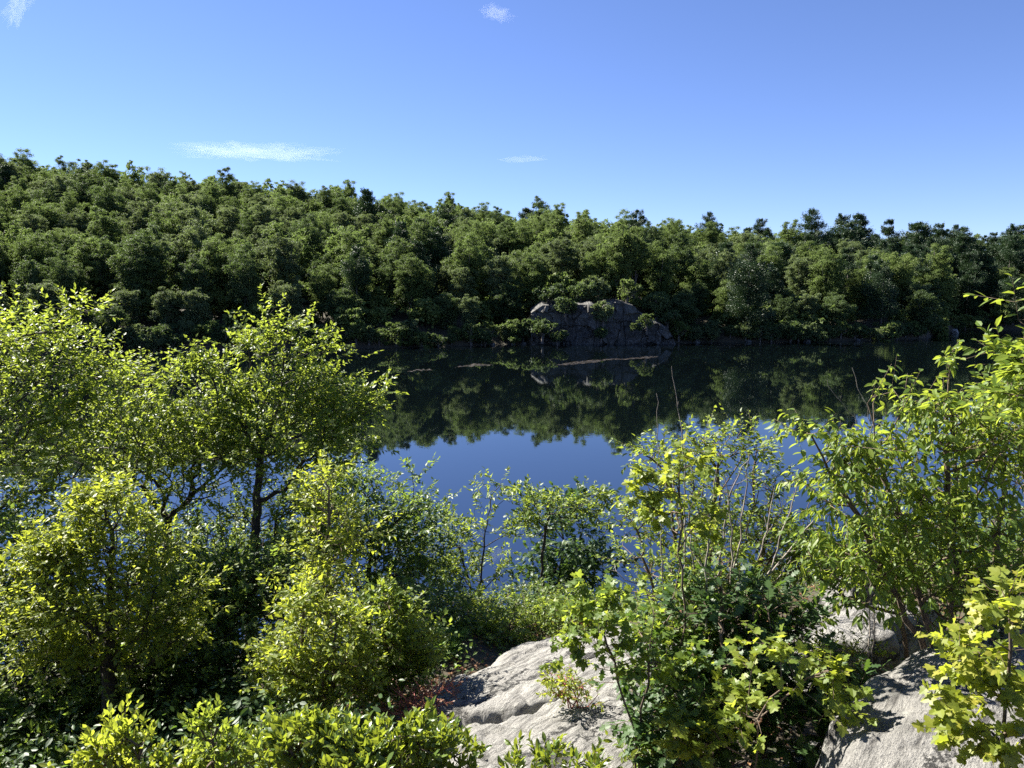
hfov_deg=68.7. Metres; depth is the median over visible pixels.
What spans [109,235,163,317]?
broadleaf tree
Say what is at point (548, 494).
young tree
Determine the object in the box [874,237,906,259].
pine tree
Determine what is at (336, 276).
broadleaf tree
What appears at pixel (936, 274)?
broadleaf tree
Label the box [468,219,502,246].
broadleaf tree
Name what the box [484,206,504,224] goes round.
broadleaf tree
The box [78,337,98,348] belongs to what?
shore bush
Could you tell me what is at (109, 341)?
shore bush
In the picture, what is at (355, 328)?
shore bush
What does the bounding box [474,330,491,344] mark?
shore bush
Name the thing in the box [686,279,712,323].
broadleaf tree
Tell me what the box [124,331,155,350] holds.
shore bush
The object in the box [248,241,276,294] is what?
broadleaf tree
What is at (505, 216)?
broadleaf tree
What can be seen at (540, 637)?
undergrowth
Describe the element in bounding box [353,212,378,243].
broadleaf tree
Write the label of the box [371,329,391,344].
shore bush
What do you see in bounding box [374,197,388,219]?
broadleaf tree
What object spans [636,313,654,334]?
shore bush
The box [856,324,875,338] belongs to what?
shore bush
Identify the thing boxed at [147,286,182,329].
broadleaf tree
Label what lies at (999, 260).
pine tree
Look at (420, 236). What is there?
broadleaf tree
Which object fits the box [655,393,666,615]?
dead sapling
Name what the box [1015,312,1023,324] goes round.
shore bush
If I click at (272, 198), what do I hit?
broadleaf tree
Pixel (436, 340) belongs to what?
shore bush
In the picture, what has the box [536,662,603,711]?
bush
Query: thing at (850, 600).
leafy shrub
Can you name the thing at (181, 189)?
broadleaf tree
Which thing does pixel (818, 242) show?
pine tree
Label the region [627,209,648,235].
pine tree
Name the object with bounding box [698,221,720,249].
broadleaf tree
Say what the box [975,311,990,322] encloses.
shore bush
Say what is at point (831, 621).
leafy shrub
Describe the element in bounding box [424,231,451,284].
pine tree
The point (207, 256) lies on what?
broadleaf tree
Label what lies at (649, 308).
broadleaf tree
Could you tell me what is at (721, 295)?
broadleaf tree
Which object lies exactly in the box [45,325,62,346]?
shore bush
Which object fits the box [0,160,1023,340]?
forest
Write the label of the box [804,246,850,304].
broadleaf tree
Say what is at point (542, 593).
bush
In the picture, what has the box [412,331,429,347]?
shore bush
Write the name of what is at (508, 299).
broadleaf tree
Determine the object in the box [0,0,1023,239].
sky
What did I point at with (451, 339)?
shore bush
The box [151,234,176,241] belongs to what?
broadleaf tree
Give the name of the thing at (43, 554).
young tree
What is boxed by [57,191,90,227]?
broadleaf tree
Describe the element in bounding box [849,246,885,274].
broadleaf tree
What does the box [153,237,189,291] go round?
broadleaf tree
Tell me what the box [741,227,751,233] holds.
pine tree
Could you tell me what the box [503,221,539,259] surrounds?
broadleaf tree
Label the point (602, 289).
shore bush
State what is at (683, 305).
broadleaf tree
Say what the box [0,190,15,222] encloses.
broadleaf tree
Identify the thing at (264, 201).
broadleaf tree
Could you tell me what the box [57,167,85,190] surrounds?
broadleaf tree
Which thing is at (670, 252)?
broadleaf tree
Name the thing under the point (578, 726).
rock slab
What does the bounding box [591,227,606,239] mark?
broadleaf tree
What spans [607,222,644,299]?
broadleaf tree
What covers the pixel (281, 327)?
shore bush
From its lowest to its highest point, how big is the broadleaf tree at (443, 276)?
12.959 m
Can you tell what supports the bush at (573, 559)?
on the ground
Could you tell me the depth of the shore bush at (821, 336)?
180.69 m
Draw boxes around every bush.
[38,688,201,767]
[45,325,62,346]
[55,317,87,347]
[56,337,77,353]
[64,324,96,341]
[72,331,108,351]
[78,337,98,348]
[96,336,122,352]
[112,328,137,345]
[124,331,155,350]
[125,323,146,345]
[142,331,166,351]
[144,323,182,349]
[154,333,184,349]
[156,693,268,767]
[170,332,186,347]
[178,320,195,340]
[187,325,202,340]
[197,319,221,343]
[197,324,207,337]
[204,323,234,346]
[215,335,231,346]
[221,323,250,346]
[233,322,253,347]
[238,703,365,767]
[251,331,266,345]
[256,318,281,342]
[268,317,294,340]
[281,325,303,342]
[301,695,461,767]
[302,325,318,343]
[308,324,323,337]
[310,326,341,344]
[331,333,349,344]
[345,322,367,344]
[346,323,373,340]
[359,325,376,344]
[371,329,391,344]
[371,559,485,654]
[371,665,466,727]
[377,325,390,337]
[381,574,569,652]
[385,321,415,346]
[390,325,410,345]
[392,707,491,767]
[403,319,418,341]
[403,571,558,623]
[407,330,429,346]
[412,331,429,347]
[417,621,471,674]
[427,333,448,346]
[445,333,458,344]
[447,325,463,341]
[461,323,483,344]
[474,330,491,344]
[475,331,496,344]
[481,321,498,334]
[489,570,635,625]
[495,578,662,636]
[497,729,640,767]
[498,325,510,336]
[499,317,520,343]
[501,330,516,341]
[503,476,645,602]
[508,322,530,341]
[517,323,530,342]
[522,316,541,333]
[529,318,558,343]
[532,282,567,303]
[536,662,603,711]
[549,330,568,344]
[553,297,577,321]
[566,282,598,301]
[580,275,610,302]
[590,300,614,327]
[593,326,608,342]
[616,278,643,304]
[629,323,638,333]
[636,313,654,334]
[640,291,672,321]
[654,310,680,327]
[670,321,691,341]
[693,319,721,338]
[722,325,739,337]
[737,319,758,340]
[744,320,762,339]
[772,320,793,338]
[781,321,810,341]
[787,324,811,341]
[795,628,895,672]
[799,322,818,341]
[810,325,827,337]
[810,331,828,341]
[816,323,837,336]
[823,328,840,339]
[836,321,853,338]
[846,322,867,338]
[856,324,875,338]
[865,328,879,339]
[871,322,902,338]
[873,328,887,340]
[888,320,907,338]
[920,317,942,337]
[951,320,965,329]
[961,314,977,328]
[974,315,988,326]
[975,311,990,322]
[987,320,995,327]
[1001,316,1015,325]
[1006,305,1023,324]
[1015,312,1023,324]
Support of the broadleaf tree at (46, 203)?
on the ground
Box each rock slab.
[384,626,704,729]
[406,691,657,767]
[781,608,1023,767]
[789,600,946,690]
[791,572,888,642]
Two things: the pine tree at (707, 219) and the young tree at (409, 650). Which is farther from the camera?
the pine tree at (707, 219)
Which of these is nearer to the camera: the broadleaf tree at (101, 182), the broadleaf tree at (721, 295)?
the broadleaf tree at (721, 295)
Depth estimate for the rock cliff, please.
173.51 m
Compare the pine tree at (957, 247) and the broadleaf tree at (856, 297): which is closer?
the broadleaf tree at (856, 297)
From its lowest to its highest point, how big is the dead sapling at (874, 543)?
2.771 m
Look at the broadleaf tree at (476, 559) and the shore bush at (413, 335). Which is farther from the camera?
the shore bush at (413, 335)
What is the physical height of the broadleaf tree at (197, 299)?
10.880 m
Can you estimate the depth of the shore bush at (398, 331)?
162.01 m
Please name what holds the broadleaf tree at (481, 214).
on the ground
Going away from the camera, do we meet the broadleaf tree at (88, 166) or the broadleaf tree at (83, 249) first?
the broadleaf tree at (83, 249)
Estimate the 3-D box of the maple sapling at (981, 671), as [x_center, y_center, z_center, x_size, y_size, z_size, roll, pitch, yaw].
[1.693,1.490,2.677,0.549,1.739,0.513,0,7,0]
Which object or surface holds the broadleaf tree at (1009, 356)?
on the ground
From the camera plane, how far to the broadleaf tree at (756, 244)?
234.86 m
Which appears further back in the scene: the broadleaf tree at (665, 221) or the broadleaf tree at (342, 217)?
the broadleaf tree at (665, 221)
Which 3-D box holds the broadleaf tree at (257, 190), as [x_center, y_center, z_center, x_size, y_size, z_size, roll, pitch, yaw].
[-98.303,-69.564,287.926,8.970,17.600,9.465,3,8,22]
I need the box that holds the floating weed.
[558,357,645,364]
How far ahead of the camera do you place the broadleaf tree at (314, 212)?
239.98 m
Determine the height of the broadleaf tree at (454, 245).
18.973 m
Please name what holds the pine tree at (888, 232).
on the ground
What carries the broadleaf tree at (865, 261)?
on the ground
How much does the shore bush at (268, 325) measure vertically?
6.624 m
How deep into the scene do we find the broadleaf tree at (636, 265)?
194.19 m
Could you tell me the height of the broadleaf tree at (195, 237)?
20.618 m
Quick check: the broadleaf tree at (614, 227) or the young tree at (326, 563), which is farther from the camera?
the broadleaf tree at (614, 227)
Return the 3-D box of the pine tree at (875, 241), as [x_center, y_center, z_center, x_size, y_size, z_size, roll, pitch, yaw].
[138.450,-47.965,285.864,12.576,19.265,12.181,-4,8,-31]
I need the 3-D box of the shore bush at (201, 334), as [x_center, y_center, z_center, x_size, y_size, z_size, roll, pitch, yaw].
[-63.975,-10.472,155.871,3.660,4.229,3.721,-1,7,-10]
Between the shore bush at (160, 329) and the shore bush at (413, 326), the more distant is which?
the shore bush at (413, 326)
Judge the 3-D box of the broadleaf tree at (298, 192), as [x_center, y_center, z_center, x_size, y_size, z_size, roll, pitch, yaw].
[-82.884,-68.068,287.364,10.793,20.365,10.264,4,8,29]
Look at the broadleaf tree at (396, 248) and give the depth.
185.91 m
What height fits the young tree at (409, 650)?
1.796 m
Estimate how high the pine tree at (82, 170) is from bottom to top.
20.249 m
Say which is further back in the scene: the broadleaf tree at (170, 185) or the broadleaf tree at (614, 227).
the broadleaf tree at (170, 185)
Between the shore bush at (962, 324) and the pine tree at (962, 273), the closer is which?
the shore bush at (962, 324)
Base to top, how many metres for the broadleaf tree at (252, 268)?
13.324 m
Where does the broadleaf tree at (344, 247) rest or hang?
on the ground
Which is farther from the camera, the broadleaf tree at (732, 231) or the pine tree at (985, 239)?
the pine tree at (985, 239)
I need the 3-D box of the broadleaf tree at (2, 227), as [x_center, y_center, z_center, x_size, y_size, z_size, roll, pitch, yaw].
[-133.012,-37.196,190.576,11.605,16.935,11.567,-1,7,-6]
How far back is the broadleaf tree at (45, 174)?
261.85 m
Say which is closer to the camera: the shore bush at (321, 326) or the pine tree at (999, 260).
the shore bush at (321, 326)
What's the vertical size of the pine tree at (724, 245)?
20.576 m
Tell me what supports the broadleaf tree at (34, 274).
on the ground
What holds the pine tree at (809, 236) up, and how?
on the ground
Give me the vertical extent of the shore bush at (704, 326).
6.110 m
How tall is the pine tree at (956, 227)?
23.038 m
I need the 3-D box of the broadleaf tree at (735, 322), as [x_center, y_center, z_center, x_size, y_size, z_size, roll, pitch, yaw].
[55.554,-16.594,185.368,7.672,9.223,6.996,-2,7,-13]
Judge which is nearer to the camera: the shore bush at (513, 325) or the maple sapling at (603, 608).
the maple sapling at (603, 608)
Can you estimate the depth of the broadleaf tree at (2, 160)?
262.43 m
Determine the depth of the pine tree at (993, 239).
324.38 m
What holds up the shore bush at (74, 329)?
on the ground
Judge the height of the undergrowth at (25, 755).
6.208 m
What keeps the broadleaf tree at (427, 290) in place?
on the ground
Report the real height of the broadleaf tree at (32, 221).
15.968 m
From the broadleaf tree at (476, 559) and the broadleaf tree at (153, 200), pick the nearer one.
the broadleaf tree at (476, 559)
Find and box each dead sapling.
[595,555,705,752]
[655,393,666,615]
[671,366,686,605]
[827,368,883,676]
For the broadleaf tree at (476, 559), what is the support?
on the ground
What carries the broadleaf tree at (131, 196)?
on the ground
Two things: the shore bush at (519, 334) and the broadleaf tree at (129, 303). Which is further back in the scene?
the shore bush at (519, 334)
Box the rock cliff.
[530,298,675,344]
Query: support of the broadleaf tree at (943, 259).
on the ground
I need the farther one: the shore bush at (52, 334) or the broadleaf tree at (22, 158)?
the broadleaf tree at (22, 158)
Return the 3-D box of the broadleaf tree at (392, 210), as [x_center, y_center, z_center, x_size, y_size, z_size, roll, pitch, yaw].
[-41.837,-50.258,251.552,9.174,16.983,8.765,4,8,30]
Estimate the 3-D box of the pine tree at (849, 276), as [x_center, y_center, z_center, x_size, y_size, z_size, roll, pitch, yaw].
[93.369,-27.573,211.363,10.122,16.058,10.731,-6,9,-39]
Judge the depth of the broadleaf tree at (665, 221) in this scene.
287.13 m
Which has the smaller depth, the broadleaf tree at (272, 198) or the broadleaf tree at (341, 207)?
the broadleaf tree at (341, 207)
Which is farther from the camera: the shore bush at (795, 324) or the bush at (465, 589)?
the shore bush at (795, 324)
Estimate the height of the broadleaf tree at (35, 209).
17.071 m
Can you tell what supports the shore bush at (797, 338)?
on the ground
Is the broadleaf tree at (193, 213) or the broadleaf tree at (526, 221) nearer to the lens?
the broadleaf tree at (193, 213)
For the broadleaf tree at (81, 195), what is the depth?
225.47 m
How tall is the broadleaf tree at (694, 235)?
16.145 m
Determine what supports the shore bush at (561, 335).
on the ground
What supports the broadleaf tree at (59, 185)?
on the ground
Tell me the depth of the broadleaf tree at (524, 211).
312.36 m
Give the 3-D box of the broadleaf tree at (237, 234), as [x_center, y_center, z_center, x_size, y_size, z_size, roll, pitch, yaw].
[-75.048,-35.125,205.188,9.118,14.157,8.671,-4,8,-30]
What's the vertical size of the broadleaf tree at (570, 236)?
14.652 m
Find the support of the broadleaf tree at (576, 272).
on the ground
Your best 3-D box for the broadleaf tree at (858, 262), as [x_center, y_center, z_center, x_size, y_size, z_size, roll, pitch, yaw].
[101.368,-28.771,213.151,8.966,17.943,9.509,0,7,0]
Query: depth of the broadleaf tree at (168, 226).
202.37 m
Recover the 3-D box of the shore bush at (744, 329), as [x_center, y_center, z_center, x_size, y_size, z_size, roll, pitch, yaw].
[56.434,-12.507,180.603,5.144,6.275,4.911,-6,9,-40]
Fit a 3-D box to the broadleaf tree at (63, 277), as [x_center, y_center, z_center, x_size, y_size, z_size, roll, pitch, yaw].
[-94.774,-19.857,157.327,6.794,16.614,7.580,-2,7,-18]
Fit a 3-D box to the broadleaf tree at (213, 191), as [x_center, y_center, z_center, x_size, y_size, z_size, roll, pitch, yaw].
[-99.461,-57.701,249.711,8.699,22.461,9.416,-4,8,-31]
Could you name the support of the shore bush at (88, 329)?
on the ground
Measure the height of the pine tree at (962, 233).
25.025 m
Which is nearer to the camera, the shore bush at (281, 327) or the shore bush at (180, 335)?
the shore bush at (180, 335)
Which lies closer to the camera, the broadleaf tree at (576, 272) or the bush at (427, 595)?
the bush at (427, 595)
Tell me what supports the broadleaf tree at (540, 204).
on the ground
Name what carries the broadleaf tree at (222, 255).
on the ground
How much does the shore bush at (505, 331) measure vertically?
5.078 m
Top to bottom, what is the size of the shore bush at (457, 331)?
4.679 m
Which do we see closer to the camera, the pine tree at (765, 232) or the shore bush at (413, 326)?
the shore bush at (413, 326)
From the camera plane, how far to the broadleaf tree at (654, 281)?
188.96 m
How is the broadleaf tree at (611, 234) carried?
on the ground
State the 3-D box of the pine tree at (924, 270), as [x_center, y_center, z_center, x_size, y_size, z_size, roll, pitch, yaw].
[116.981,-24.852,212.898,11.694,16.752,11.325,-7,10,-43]
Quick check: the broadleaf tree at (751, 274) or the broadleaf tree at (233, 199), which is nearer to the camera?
the broadleaf tree at (751, 274)
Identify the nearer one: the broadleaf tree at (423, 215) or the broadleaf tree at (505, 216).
the broadleaf tree at (423, 215)
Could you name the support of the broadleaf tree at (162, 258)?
on the ground
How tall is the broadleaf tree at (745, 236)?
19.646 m
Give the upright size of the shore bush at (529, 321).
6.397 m
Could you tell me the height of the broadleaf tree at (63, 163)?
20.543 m
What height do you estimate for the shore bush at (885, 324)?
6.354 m
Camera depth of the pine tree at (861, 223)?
277.98 m
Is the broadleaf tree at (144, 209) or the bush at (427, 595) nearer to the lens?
the bush at (427, 595)
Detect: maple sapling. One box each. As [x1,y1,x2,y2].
[539,569,715,767]
[610,432,734,687]
[651,620,877,767]
[911,564,1023,767]
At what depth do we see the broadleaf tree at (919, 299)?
196.37 m
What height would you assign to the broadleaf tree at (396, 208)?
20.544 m
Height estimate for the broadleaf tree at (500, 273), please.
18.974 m
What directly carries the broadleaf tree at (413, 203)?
on the ground
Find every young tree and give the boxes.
[0,455,237,726]
[232,555,391,752]
[256,442,402,695]
[298,566,458,727]
[505,474,623,620]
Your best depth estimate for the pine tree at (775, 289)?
190.23 m
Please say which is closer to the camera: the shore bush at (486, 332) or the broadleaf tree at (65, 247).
the shore bush at (486, 332)
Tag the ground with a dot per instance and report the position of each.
(482, 644)
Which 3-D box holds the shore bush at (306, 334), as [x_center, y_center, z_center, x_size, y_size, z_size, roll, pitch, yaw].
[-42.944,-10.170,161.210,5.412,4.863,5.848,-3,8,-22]
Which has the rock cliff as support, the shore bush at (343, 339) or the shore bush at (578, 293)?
the shore bush at (578, 293)
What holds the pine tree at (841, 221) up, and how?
on the ground
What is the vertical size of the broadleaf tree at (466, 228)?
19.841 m
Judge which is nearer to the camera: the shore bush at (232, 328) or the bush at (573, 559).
the bush at (573, 559)
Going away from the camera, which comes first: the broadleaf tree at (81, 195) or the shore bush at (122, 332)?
the shore bush at (122, 332)
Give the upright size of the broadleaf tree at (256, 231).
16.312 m
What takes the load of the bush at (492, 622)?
on the ground
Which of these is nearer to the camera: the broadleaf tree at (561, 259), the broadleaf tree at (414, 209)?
the broadleaf tree at (561, 259)
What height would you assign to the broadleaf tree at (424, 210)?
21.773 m
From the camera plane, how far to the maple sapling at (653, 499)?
4.71 m
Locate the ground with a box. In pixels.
[0,272,1023,767]
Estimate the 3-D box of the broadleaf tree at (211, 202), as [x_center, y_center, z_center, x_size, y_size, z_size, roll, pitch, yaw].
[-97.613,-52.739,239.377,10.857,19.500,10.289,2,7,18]
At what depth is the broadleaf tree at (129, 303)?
157.67 m
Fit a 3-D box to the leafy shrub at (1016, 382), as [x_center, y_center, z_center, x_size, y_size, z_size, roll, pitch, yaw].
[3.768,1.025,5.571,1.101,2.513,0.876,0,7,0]
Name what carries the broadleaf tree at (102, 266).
on the ground
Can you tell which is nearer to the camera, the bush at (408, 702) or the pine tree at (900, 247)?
the bush at (408, 702)
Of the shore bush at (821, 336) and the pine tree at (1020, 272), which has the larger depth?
the pine tree at (1020, 272)
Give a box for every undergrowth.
[0,582,477,767]
[30,531,1021,767]
[715,496,1023,626]
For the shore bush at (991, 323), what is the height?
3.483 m
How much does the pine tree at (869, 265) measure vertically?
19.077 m
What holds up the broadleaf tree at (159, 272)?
on the ground
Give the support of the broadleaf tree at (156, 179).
on the ground
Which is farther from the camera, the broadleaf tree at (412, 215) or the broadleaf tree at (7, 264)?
the broadleaf tree at (412, 215)
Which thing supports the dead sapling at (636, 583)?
on the ground
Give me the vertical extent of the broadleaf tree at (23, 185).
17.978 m
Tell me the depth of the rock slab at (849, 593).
7.61 m
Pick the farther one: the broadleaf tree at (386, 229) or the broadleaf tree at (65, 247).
the broadleaf tree at (386, 229)
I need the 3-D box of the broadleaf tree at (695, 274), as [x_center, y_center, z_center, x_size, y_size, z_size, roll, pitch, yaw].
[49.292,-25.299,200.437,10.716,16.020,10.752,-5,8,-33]
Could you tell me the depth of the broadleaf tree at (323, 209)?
263.72 m
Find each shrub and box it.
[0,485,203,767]
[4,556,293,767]
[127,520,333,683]
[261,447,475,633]
[579,540,890,767]
[584,525,839,767]
[595,403,830,688]
[681,454,831,767]
[744,476,846,644]
[759,500,1023,659]
[761,339,1023,651]
[953,361,1023,515]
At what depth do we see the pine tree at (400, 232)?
195.28 m
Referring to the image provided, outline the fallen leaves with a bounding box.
[164,562,973,767]
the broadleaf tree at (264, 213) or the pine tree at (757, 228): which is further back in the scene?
the pine tree at (757, 228)
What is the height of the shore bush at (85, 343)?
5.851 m
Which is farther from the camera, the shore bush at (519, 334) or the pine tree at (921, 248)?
the pine tree at (921, 248)
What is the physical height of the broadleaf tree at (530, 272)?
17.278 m
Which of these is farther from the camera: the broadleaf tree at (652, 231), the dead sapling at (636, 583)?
the broadleaf tree at (652, 231)
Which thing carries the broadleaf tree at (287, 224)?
on the ground
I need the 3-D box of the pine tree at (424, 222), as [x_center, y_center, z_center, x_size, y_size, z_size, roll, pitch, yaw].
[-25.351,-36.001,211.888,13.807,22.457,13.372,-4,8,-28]
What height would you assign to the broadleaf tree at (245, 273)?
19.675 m
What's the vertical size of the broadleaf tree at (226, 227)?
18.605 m
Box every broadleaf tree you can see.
[0,153,16,187]
[0,161,27,194]
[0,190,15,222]
[0,206,10,244]
[0,231,14,275]
[0,253,15,296]
[0,258,8,292]
[0,280,181,560]
[0,287,7,314]
[0,291,11,327]
[2,176,30,200]
[5,185,31,216]
[7,147,38,181]
[8,254,50,309]
[9,232,62,274]
[10,201,61,236]
[15,211,48,236]
[20,166,39,186]
[21,279,67,326]
[24,229,59,264]
[25,187,48,203]
[25,263,52,278]
[26,183,63,208]
[27,342,316,570]
[30,168,66,185]
[30,169,44,189]
[30,178,55,192]
[31,197,64,228]
[43,227,77,247]
[44,250,79,317]
[46,174,80,198]
[49,155,74,176]
[50,259,92,313]
[53,227,82,245]
[53,239,77,263]
[54,207,89,238]
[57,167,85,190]
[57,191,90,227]
[62,174,94,213]
[63,233,118,300]
[70,158,96,170]
[81,169,115,194]
[83,206,126,253]
[86,177,130,227]
[88,235,126,296]
[89,216,125,236]
[91,468,311,597]
[92,302,135,340]
[95,160,122,186]
[99,188,129,219]
[105,247,170,294]
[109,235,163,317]
[109,286,147,326]
[115,182,139,191]
[115,186,139,220]
[117,178,139,199]
[118,213,150,241]
[121,208,136,234]
[122,221,176,292]
[123,231,148,252]
[125,197,163,227]
[134,180,163,209]
[142,166,170,193]
[142,211,186,245]
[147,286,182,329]
[149,196,170,205]
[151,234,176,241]
[153,195,186,221]
[153,202,188,232]
[153,233,182,276]
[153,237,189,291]
[153,283,408,676]
[159,176,183,196]
[174,176,201,196]
[174,182,195,201]
[174,205,213,241]
[175,191,206,216]
[175,218,218,262]
[175,253,218,304]
[179,287,214,324]
[185,241,223,259]
[187,242,226,287]
[194,188,219,225]
[200,233,241,311]
[203,176,225,208]
[213,166,240,205]
[213,194,244,228]
[214,205,245,240]
[222,241,268,308]
[226,229,253,259]
[232,179,248,193]
[233,210,258,247]
[237,184,263,204]
[241,251,262,286]
[242,194,271,211]
[244,181,266,196]
[248,223,274,259]
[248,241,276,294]
[249,202,281,241]
[257,232,306,302]
[262,195,278,205]
[268,192,309,223]
[268,280,306,321]
[277,217,300,237]
[278,220,299,230]
[279,203,305,227]
[285,179,310,211]
[287,212,329,281]
[300,253,334,282]
[305,211,330,228]
[306,264,340,320]
[308,189,329,209]
[310,263,344,295]
[310,288,355,330]
[312,211,335,254]
[315,206,331,215]
[315,288,357,329]
[316,186,334,213]
[326,192,356,224]
[329,210,355,235]
[331,225,376,280]
[335,180,358,206]
[338,246,377,300]
[346,196,358,212]
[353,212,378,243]
[364,212,400,250]
[364,239,382,281]
[373,235,414,308]
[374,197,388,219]
[375,219,394,249]
[376,253,406,298]
[377,209,399,218]
[387,196,408,223]
[392,192,411,209]
[393,252,434,308]
[402,220,434,264]
[403,199,426,215]
[403,466,537,609]
[405,216,434,230]
[406,205,419,225]
[407,205,422,217]
[409,212,435,234]
[416,201,437,221]
[418,260,437,298]
[425,213,445,230]
[425,292,459,329]
[433,206,461,224]
[434,261,453,293]
[438,191,456,209]
[441,230,488,299]
[442,228,460,256]
[447,265,479,317]
[449,212,473,231]
[450,220,491,250]
[451,231,483,264]
[454,294,481,329]
[455,207,480,220]
[458,217,479,234]
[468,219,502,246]
[472,202,493,222]
[475,262,493,298]
[482,238,499,269]
[482,251,524,323]
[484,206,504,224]
[487,279,528,323]
[489,220,517,254]
[491,210,517,222]
[501,246,547,312]
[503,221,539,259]
[510,214,537,230]
[510,251,550,305]
[522,254,550,305]
[525,195,554,222]
[529,207,559,227]
[529,214,554,245]
[534,238,564,275]
[542,212,568,239]
[546,236,581,279]
[553,202,569,225]
[561,227,576,247]
[564,244,582,280]
[571,209,595,248]
[572,215,601,238]
[578,235,611,271]
[579,249,605,281]
[584,233,607,276]
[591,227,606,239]
[601,229,635,297]
[602,229,624,242]
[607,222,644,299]
[610,219,626,232]
[614,209,633,226]
[625,226,651,298]
[627,233,646,279]
[629,243,671,288]
[638,239,683,294]
[643,221,665,253]
[646,291,668,321]
[659,217,685,230]
[660,288,701,325]
[662,219,689,250]
[667,229,698,298]
[679,259,714,302]
[684,230,699,247]
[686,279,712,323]
[693,242,723,265]
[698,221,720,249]
[700,232,727,249]
[706,248,743,305]
[712,279,745,311]
[717,301,746,325]
[726,226,740,241]
[731,230,762,251]
[732,243,745,256]
[738,236,765,259]
[739,260,767,294]
[755,242,784,290]
[757,240,780,258]
[767,294,800,324]
[771,241,805,267]
[776,218,803,252]
[777,286,794,301]
[779,267,798,291]
[784,254,814,295]
[791,290,821,324]
[794,240,829,266]
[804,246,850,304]
[819,291,856,325]
[836,238,865,259]
[844,268,875,321]
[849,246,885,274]
[854,252,880,274]
[857,253,887,280]
[880,252,920,309]
[896,281,934,316]
[902,289,943,326]
[906,268,946,301]
[921,242,954,291]
[929,244,956,268]
[932,273,1023,423]
[950,252,960,278]
[973,233,989,250]
[992,267,1023,291]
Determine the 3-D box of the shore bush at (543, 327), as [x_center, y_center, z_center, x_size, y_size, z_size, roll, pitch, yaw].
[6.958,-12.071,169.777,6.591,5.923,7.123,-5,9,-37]
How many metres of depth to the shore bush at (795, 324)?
181.09 m
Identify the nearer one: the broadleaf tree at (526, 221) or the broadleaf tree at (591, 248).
the broadleaf tree at (591, 248)
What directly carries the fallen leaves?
on the ground
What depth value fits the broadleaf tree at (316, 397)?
10.10 m
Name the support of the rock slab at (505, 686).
on the ground
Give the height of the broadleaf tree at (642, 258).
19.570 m
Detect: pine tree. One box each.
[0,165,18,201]
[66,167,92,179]
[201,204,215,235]
[336,245,373,307]
[350,187,382,235]
[377,221,414,283]
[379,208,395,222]
[404,240,438,295]
[409,216,436,263]
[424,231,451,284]
[431,227,452,249]
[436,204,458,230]
[446,250,458,264]
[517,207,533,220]
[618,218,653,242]
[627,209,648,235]
[694,211,723,232]
[710,241,737,300]
[723,244,776,325]
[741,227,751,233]
[747,218,774,242]
[756,227,775,243]
[759,267,788,307]
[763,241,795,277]
[790,207,834,259]
[800,231,826,251]
[810,240,832,260]
[824,213,862,244]
[825,231,843,259]
[831,222,867,259]
[837,245,864,302]
[837,260,855,290]
[849,212,878,247]
[850,231,874,248]
[855,259,903,326]
[858,254,882,319]
[870,219,907,254]
[870,234,883,247]
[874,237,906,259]
[874,239,889,259]
[895,244,903,256]
[896,245,932,302]
[899,221,937,250]
[903,268,945,307]
[904,234,930,248]
[911,247,942,268]
[913,243,923,251]
[921,236,948,253]
[924,221,951,253]
[940,228,957,252]
[947,226,980,255]
[947,235,979,284]
[948,224,963,239]
[948,271,974,303]
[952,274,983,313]
[957,253,983,293]
[958,236,983,252]
[965,261,989,305]
[971,245,992,258]
[975,252,1001,307]
[979,235,995,250]
[981,243,1006,264]
[986,232,999,247]
[989,223,1023,271]
[989,256,1007,286]
[990,276,1023,306]
[994,234,1023,279]
[997,268,1023,313]
[1010,256,1023,281]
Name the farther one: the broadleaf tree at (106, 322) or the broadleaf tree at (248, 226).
the broadleaf tree at (248, 226)
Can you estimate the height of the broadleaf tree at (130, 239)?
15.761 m
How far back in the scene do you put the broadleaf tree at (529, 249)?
196.78 m
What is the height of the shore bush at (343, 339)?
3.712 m
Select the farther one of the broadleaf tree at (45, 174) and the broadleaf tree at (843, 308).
the broadleaf tree at (45, 174)
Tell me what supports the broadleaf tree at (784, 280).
on the ground
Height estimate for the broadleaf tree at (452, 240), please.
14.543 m
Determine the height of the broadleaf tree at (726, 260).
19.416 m
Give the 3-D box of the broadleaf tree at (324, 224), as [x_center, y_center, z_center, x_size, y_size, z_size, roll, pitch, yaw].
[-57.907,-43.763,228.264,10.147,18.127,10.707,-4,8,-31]
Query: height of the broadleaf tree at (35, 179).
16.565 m
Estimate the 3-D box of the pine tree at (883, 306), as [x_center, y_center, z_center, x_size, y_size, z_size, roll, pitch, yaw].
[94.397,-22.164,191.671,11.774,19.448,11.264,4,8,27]
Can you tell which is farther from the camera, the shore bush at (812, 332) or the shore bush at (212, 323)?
the shore bush at (812, 332)
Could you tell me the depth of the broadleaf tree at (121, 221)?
197.39 m
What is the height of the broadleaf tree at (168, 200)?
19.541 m
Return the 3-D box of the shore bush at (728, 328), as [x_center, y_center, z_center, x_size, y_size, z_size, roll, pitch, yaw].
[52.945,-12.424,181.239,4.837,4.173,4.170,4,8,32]
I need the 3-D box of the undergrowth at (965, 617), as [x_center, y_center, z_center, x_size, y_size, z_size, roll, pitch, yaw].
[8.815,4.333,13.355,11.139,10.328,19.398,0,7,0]
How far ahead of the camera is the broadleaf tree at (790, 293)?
196.75 m
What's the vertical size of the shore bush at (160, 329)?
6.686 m
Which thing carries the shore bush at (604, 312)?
on the rock cliff
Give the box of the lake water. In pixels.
[0,329,1023,664]
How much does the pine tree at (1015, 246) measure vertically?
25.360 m

